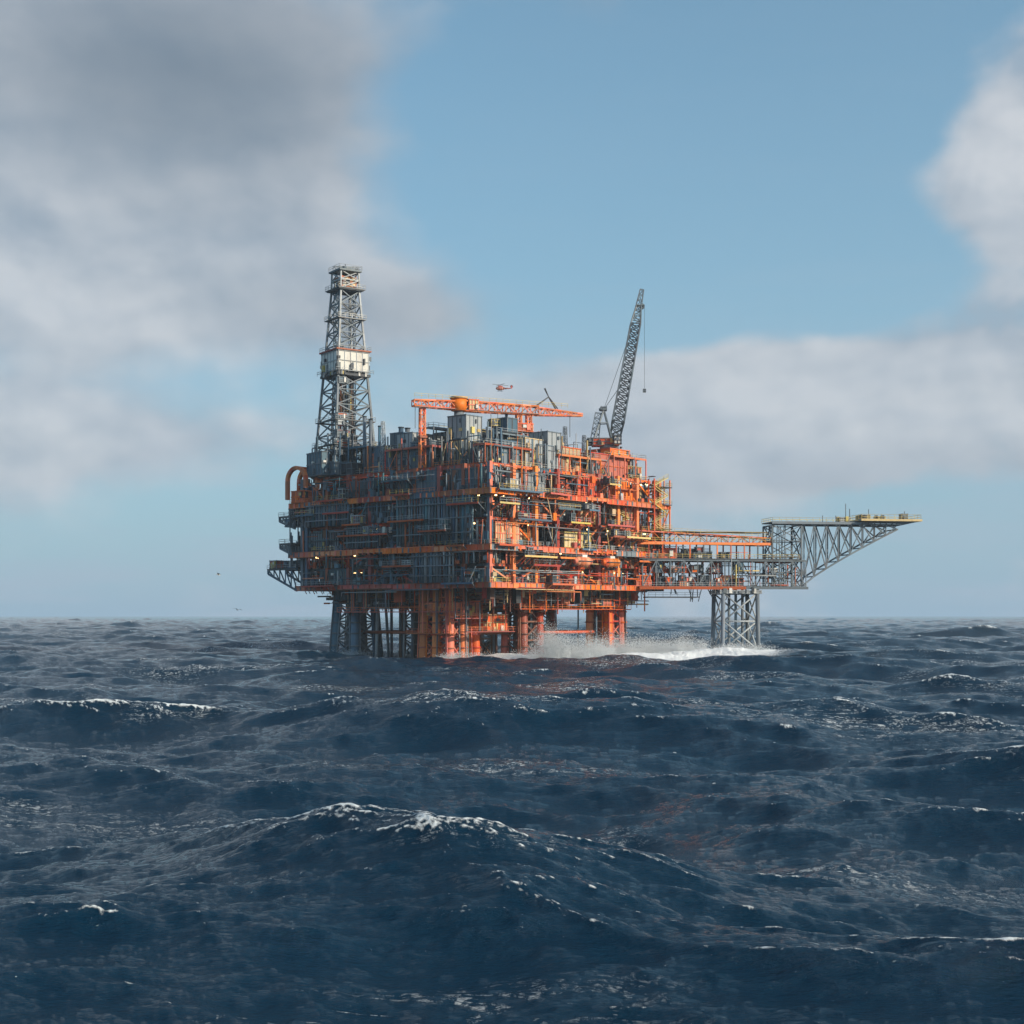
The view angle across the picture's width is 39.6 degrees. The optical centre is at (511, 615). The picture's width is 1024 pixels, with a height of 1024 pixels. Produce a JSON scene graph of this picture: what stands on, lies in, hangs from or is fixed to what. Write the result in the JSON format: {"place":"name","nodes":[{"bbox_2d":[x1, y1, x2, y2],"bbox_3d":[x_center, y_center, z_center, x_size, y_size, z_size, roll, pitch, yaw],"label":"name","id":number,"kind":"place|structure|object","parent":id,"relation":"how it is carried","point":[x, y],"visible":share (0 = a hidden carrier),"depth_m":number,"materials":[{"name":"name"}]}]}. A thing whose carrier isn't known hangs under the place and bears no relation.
{"place":"outdoors","nodes":[
{"label":"outdoors","id":0,"kind":"place"},
{"bbox_2d":[493,383,512,391],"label":"helicopter","id":1,"kind":"object","parent":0,"point":[500,387],"visible":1,"depth_m":899.53,"materials":[{"name":"orange paint"}]},
{"bbox_2d":[0,617,1023,1023],"bbox_3d":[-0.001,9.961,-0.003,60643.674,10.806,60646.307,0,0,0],"label":"sea","id":2,"kind":"structure","parent":0,"point":[250,821],"depth_m":79.78,"materials":[{"name":"blue liquid"}]},
{"bbox_2d":[267,413,671,658],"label":"oil platform","id":3,"kind":"structure","parent":2,"relation":"in","point":[467,529],"depth_m":381.90,"materials":[{"name":"orange paint"}]},
{"bbox_2d":[306,263,377,479],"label":"drilling derrick","id":4,"kind":"object","parent":3,"relation":"on","point":[344,367],"visible":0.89,"depth_m":401.38,"materials":[{"name":"grey metal"}]},
{"bbox_2d":[411,388,582,468],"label":"gantry crane","id":5,"kind":"object","parent":3,"relation":"on","point":[459,405],"visible":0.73,"depth_m":381.54,"materials":[{"name":"orange paint"}]},
{"bbox_2d":[585,289,645,448],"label":"pedestal crane","id":6,"kind":"object","parent":3,"relation":"on","point":[613,441],"visible":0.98,"depth_m":412.41,"materials":[{"name":"grey metal"}]},
{"bbox_2d":[331,618,806,658],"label":"sea spray","id":7,"kind":"object","parent":2,"relation":"on","point":[552,648],"visible":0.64,"depth_m":371.76,"materials":[{"name":"white liquid"}]},
{"bbox_2d":[635,504,921,649],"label":"flare boom bridge","id":8,"kind":"structure","parent":2,"relation":"in","point":[724,585],"depth_m":406.11,"materials":[{"name":"grey metal"}]},
{"bbox_2d":[0,0,1023,616],"label":"sky","id":9,"kind":"structure","parent":0,"point":[816,207],"materials":[{"name":"blue"}]}
]}

